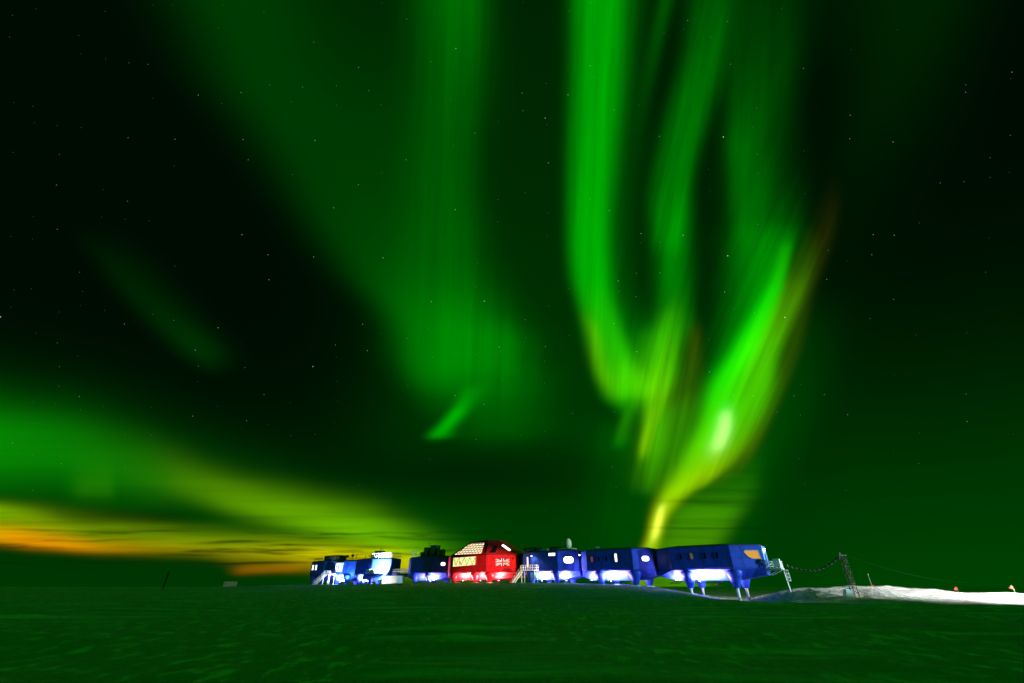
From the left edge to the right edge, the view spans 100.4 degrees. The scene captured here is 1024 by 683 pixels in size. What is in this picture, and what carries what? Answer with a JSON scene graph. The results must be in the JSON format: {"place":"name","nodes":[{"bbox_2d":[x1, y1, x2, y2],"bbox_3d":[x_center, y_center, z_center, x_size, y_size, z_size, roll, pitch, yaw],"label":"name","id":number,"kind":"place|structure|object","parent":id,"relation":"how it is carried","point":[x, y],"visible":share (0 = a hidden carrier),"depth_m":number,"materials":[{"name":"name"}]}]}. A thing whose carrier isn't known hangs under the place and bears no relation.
{"place":"outdoors","nodes":[
{"label":"outdoors","id":0,"kind":"place"},
{"bbox_2d":[0,582,1023,682],"bbox_3d":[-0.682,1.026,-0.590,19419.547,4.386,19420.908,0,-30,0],"label":"snow ground","id":1,"kind":"structure","parent":0,"point":[498,632],"depth_m":17.42,"materials":[{"name":"green snow"}]},
{"bbox_2d":[222,581,237,586],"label":"cargo container","id":2,"kind":"object","parent":1,"relation":"on","point":[228,584],"visible":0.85,"depth_m":177.19,"materials":[{"name":"metal"}]},
{"bbox_2d":[312,570,335,584],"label":"entrance stair","id":3,"kind":"object","parent":1,"relation":"on","point":[322,576],"visible":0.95,"depth_m":156.47,"materials":[{"name":"white metal"}]},
{"bbox_2d":[310,560,342,584],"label":"station module","id":4,"kind":"object","parent":1,"relation":"on","point":[318,568],"visible":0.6,"depth_m":162.66,"materials":[{"name":"blue paint"}]},
{"bbox_2d":[324,555,345,559],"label":"equipment box","id":5,"kind":"object","parent":4,"relation":"on","point":[337,557],"visible":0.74,"depth_m":163.32,"materials":[{"name":"metal"}]},
{"bbox_2d":[334,560,366,584],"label":"station module","id":6,"kind":"object","parent":1,"relation":"on","point":[344,570],"visible":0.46,"depth_m":155.23,"materials":[{"name":"blue paint"}]},
{"bbox_2d":[355,558,400,583],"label":"station module","id":7,"kind":"object","parent":1,"relation":"on","point":[386,566],"visible":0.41,"depth_m":146.84,"materials":[{"name":"blue paint"}]},
{"bbox_2d":[362,569,383,579],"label":"access deck","id":8,"kind":"structure","parent":7,"relation":"attached to","point":[373,575],"depth_m":142.92,"materials":[{"name":"blue paint"}]},
{"bbox_2d":[374,551,384,557],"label":"equipment box","id":9,"kind":"object","parent":7,"relation":"on","point":[379,553],"visible":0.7,"depth_m":151.57,"materials":[{"name":"metal"}]},
{"bbox_2d":[372,553,400,557],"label":"roof railing","id":10,"kind":"object","parent":7,"relation":"on","point":[386,553],"visible":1,"depth_m":148.41,"materials":[{"name":"white metal"}]},
{"bbox_2d":[381,575,403,583],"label":"cargo container","id":11,"kind":"object","parent":1,"relation":"on","point":[391,579],"visible":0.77,"depth_m":137.06,"materials":[{"name":"white metal"}]},
{"bbox_2d":[408,555,450,582],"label":"station module","id":12,"kind":"object","parent":1,"relation":"on","point":[433,568],"visible":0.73,"depth_m":132.10,"materials":[{"name":"blue paint"}]},
{"bbox_2d":[391,569,408,576],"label":"footbridge","id":13,"kind":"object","parent":12,"relation":"attached to","point":[402,574],"visible":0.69,"depth_m":142.78,"materials":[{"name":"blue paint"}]},
{"bbox_2d":[423,547,430,555],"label":"equipment box","id":14,"kind":"object","parent":12,"relation":"on","point":[426,551],"visible":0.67,"depth_m":137.17,"materials":[{"name":"metal"}]},
{"bbox_2d":[431,545,440,555],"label":"equipment box","id":15,"kind":"object","parent":12,"relation":"on","point":[434,549],"visible":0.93,"depth_m":135.77,"materials":[{"name":"metal"}]},
{"bbox_2d":[448,540,523,582],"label":"red module","id":16,"kind":"object","parent":1,"relation":"on","point":[489,561],"visible":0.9,"depth_m":120.26,"materials":[{"name":"paint"}]},
{"bbox_2d":[452,556,475,566],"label":"hall window","id":17,"kind":"structure","parent":16,"relation":"in","point":[457,561],"depth_m":122.94,"materials":[{"name":"yellow glass"}]},
{"bbox_2d":[489,545,497,552],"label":"roof window","id":18,"kind":"structure","parent":16,"relation":"in","point":[494,548],"depth_m":120.65,"materials":[{"name":"black glass"}]},
{"bbox_2d":[518,556,522,568],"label":"connector","id":19,"kind":"object","parent":16,"relation":"attached to","point":[520,560],"visible":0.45,"depth_m":116.74,"materials":[{"name":"black rubber"}]},
{"bbox_2d":[512,565,538,582],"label":"entrance stair","id":20,"kind":"object","parent":1,"relation":"on","point":[522,570],"visible":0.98,"depth_m":110.16,"materials":[{"name":"white metal"}]},
{"bbox_2d":[523,550,582,582],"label":"station module","id":21,"kind":"object","parent":1,"relation":"on","point":[556,566],"visible":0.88,"depth_m":108.15,"materials":[{"name":"blue paint"}]},
{"bbox_2d":[524,547,541,551],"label":"equipment box","id":22,"kind":"object","parent":21,"relation":"on","point":[531,549],"visible":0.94,"depth_m":113.88,"materials":[{"name":"black metal"}]},
{"bbox_2d":[531,573,536,579],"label":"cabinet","id":23,"kind":"object","parent":21,"relation":"attached to","point":[532,576],"visible":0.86,"depth_m":108.69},
{"bbox_2d":[550,547,560,549],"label":"equipment box","id":24,"kind":"object","parent":21,"relation":"on","point":[555,548],"visible":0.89,"depth_m":111.51,"materials":[{"name":"black metal"}]},
{"bbox_2d":[563,556,573,563],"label":"window","id":25,"kind":"structure","parent":21,"relation":"in","point":[567,559],"depth_m":107.25,"materials":[{"name":"white glass"}]},
{"bbox_2d":[565,538,571,547],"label":"radome","id":26,"kind":"object","parent":21,"relation":"on","point":[568,543],"visible":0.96,"depth_m":110.52,"materials":[{"name":"plastic"}]},
{"bbox_2d":[579,554,581,567],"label":"connector","id":27,"kind":"object","parent":21,"relation":"attached to","point":[580,563],"visible":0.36,"depth_m":106.80,"materials":[{"name":"black rubber"}]},
{"bbox_2d":[581,547,659,586],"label":"station module","id":28,"kind":"object","parent":1,"relation":"on","point":[635,565],"visible":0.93,"depth_m":98.62,"materials":[{"name":"blue paint"}]},
{"bbox_2d":[614,553,617,561],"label":"window","id":29,"kind":"structure","parent":28,"relation":"in","point":[615,554],"depth_m":99.13,"materials":[{"name":"white glass"}]},
{"bbox_2d":[641,555,649,561],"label":"window","id":30,"kind":"structure","parent":28,"relation":"in","point":[644,558],"depth_m":96.90,"materials":[{"name":"white glass"}]},
{"bbox_2d":[653,552,657,566],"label":"connector","id":31,"kind":"object","parent":28,"relation":"attached to","point":[655,559],"visible":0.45,"depth_m":96.73,"materials":[{"name":"black rubber"}]},
{"bbox_2d":[656,543,769,600],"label":"station module","id":32,"kind":"object","parent":1,"relation":"on","point":[737,565],"visible":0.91,"depth_m":87.76,"materials":[{"name":"blue paint"}]},
{"bbox_2d":[744,550,760,558],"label":"window","id":33,"kind":"structure","parent":32,"relation":"in","point":[753,554],"depth_m":85.51,"materials":[{"name":"glass"}]},
{"bbox_2d":[765,559,792,596],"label":"balcony ladder","id":34,"kind":"object","parent":32,"relation":"attached to","point":[776,563],"visible":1,"depth_m":83.55,"materials":[{"name":"grey metal"}]},
{"bbox_2d":[837,553,859,596],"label":"lattice mast","id":35,"kind":"object","parent":1,"relation":"on","point":[845,566],"visible":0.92,"depth_m":75.62,"materials":[{"name":"metal"}]},
{"bbox_2d":[781,557,837,571],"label":"cable","id":36,"kind":"object","parent":35,"relation":"hanging from","point":[827,565],"visible":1,"depth_m":79.56,"materials":[{"name":"black rubber"}]},
{"bbox_2d":[842,589,855,596],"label":"anchor block","id":37,"kind":"structure","parent":1,"relation":"on","point":[847,593],"depth_m":72.05,"materials":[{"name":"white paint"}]},
{"bbox_2d":[0,0,1023,586],"label":"sky","id":38,"kind":"structure","parent":0,"point":[285,285],"materials":[{"name":"green"}]}
]}

